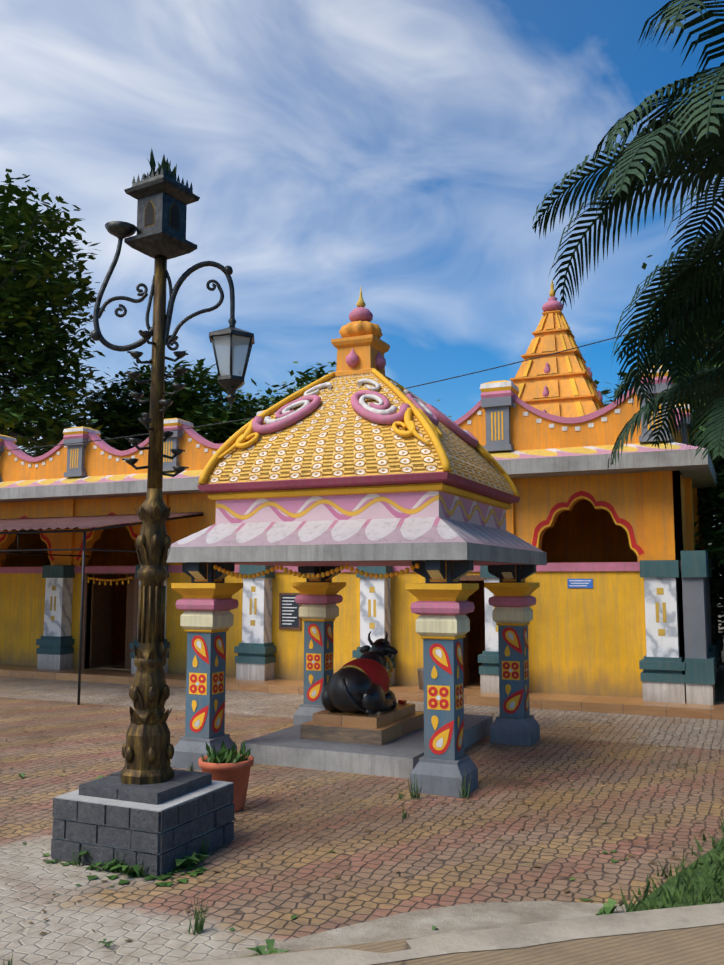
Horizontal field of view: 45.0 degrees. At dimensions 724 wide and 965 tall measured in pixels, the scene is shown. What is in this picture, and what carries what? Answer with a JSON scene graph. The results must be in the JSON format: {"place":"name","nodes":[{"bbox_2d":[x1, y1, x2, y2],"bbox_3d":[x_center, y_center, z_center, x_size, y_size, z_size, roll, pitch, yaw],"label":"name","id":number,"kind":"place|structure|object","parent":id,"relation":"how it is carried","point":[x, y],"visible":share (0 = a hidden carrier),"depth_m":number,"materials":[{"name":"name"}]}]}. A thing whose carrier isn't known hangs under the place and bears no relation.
{"place":"outdoors","nodes":[
{"label":"outdoors","id":0,"kind":"place"},
{"bbox_2d":[0,677,723,964],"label":"courtyard paving","id":1,"kind":"structure","parent":0,"point":[284,848],"depth_m":6.83,"materials":[{"name":"red brick"}]},
{"bbox_2d":[0,511,203,704],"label":"shed canopy","id":2,"kind":"object","parent":1,"relation":"on","point":[54,523],"visible":0.83,"depth_m":15.02,"materials":[{"name":"metal"}]},
{"bbox_2d":[51,769,233,875],"bbox_3d":[-1.592,2.442,6.444,0.962,0.506,0.937,-3,-7,24],"label":"lamp post base","id":3,"kind":"object","parent":1,"relation":"on","point":[160,828],"visible":0.85,"depth_m":6.11,"materials":[{"name":"grey stone"}]},
{"bbox_2d":[90,149,254,784],"bbox_3d":[-1.444,-0.200,6.777,1.075,4.840,0.856,-3,-7,24],"label":"lamp post","id":4,"kind":"object","parent":3,"relation":"on","point":[163,196],"visible":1,"depth_m":6.74,"materials":[{"name":"brown metal"}]},
{"bbox_2d":[198,741,253,811],"bbox_3d":[-1.179,2.529,7.568,0.480,0.581,0.483,-3,-7,24],"label":"flower pot","id":5,"kind":"object","parent":1,"relation":"on","point":[225,764],"visible":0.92,"depth_m":7.45,"materials":[{"name":"ceramic"}]},
{"bbox_2d":[0,763,627,964],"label":"weeds","id":6,"kind":"object","parent":1,"relation":"on","point":[189,862],"visible":0.6,"depth_m":5.84,"materials":[{"name":"green plant"}]},
{"bbox_2d":[166,288,546,797],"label":"pavilion","id":7,"kind":"structure","parent":1,"relation":"on","point":[358,457],"depth_m":9.28,"materials":[{"name":"yellow paint"}]},
{"bbox_2d":[0,664,723,719],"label":"plinth","id":8,"kind":"structure","parent":1,"relation":"on","point":[602,704],"depth_m":14.08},
{"bbox_2d":[417,668,423,689],"bbox_3d":[1.090,3.302,14.673,0.340,0.330,0.331,-3,-7,24],"label":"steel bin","id":9,"kind":"object","parent":8,"relation":"on","point":[420,678],"visible":0.31,"depth_m":14.59,"materials":[{"name":"silver metal"}]},
{"bbox_2d":[4,690,722,941],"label":"leaf litter","id":10,"kind":"object","parent":1,"relation":"on","point":[338,876],"visible":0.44,"depth_m":6.70,"materials":[{"name":"brown plant"}]},
{"bbox_2d":[241,703,492,778],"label":"pavilion platform","id":11,"kind":"structure","parent":1,"relation":"on","point":[389,742],"depth_m":9.45,"materials":[{"name":"concrete"}]},
{"bbox_2d":[321,631,406,714],"bbox_3d":[0.034,2.204,10.224,0.720,0.873,1.340,-3,-7,24],"label":"nandi statue","id":12,"kind":"object","parent":11,"relation":"on","point":[362,682],"visible":1,"depth_m":9.79,"materials":[{"name":"black stone"}]},
{"bbox_2d":[604,815,723,912],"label":"verge grass","id":13,"kind":"structure","parent":1,"relation":"on","point":[697,882],"depth_m":5.54,"materials":[{"name":"green plant"}]},
{"bbox_2d":[532,0,723,418],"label":"palm","id":14,"kind":"object","parent":13,"relation":"on","point":[672,145],"visible":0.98,"depth_m":9.06,"materials":[{"name":"green plant"}]},
{"bbox_2d":[607,299,723,469],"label":"palm","id":15,"kind":"object","parent":1,"relation":"on","point":[706,381],"visible":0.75,"depth_m":10.02,"materials":[{"name":"green plant"}]},
{"bbox_2d":[2,328,648,450],"bbox_3d":[0.222,-1.866,13.157,18.002,1.966,0.016,-3,-7,24],"label":"overhead wire","id":16,"kind":"object","parent":15,"relation":"attached to","point":[406,388],"visible":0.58,"depth_m":12.80,"materials":[{"name":"metal"}]},
{"bbox_2d":[0,0,723,575],"label":"sky","id":17,"kind":"structure","parent":0,"point":[404,153],"materials":[{"name":"blue"}]},
{"bbox_2d":[181,901,628,962],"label":"dirt berm","id":18,"kind":"structure","parent":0,"point":[459,918],"depth_m":5.01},
{"bbox_2d":[219,923,723,964],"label":"concrete road","id":19,"kind":"structure","parent":0,"point":[701,945],"depth_m":4.01,"materials":[{"name":"beige concrete"}]},
{"bbox_2d":[165,903,723,964],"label":"curb","id":20,"kind":"structure","parent":19,"relation":"on","point":[525,935],"depth_m":4.17,"materials":[{"name":"concrete"}]},
{"bbox_2d":[715,598,723,701],"bbox_3d":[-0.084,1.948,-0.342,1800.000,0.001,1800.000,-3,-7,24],"label":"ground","id":21,"kind":"structure","parent":0,"point":[719,689],"depth_m":16.98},
{"bbox_2d":[0,168,117,456],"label":"tree","id":22,"kind":"object","parent":21,"relation":"on","point":[23,313],"visible":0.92,"depth_m":27.15,"materials":[{"name":"green plant"}]},
{"bbox_2d":[29,350,281,454],"bbox_3d":[-7.413,0.324,31.969,11.568,10.393,6.579,-3,-7,24],"label":"tree","id":23,"kind":"object","parent":21,"relation":"on","point":[119,417],"visible":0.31,"depth_m":30.54,"materials":[{"name":"green plant"}]},
{"bbox_2d":[204,361,451,443],"bbox_3d":[-1.565,0.536,30.254,10.260,9.598,6.196,-3,-7,24],"label":"tree","id":24,"kind":"object","parent":21,"relation":"on","point":[306,378],"visible":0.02,"depth_m":29.89,"materials":[{"name":"green plant"}]},
{"bbox_2d":[0,470,722,704],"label":"temple walls","id":25,"kind":"structure","parent":21,"relation":"on","point":[622,607],"depth_m":15.30,"materials":[{"name":"yellow paint"}]},
{"bbox_2d":[0,366,721,504],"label":"temple roof","id":26,"kind":"structure","parent":25,"relation":"on","point":[509,429],"depth_m":14.80,"materials":[{"name":"paint"}]},
{"bbox_2d":[510,281,604,416],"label":"temple tower","id":27,"kind":"structure","parent":25,"relation":"on","point":[561,384],"depth_m":16.80,"materials":[{"name":"yellow paint"}]},
{"bbox_2d":[594,255,723,543],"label":"tree","id":28,"kind":"object","parent":21,"relation":"on","point":[605,392],"depth_m":23.03,"materials":[{"name":"green plant"}]},
{"bbox_2d":[673,342,723,667],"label":"tree","id":29,"kind":"object","parent":21,"relation":"on","point":[709,501],"visible":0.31,"depth_m":16.34,"materials":[{"name":"green plant"}]}
]}

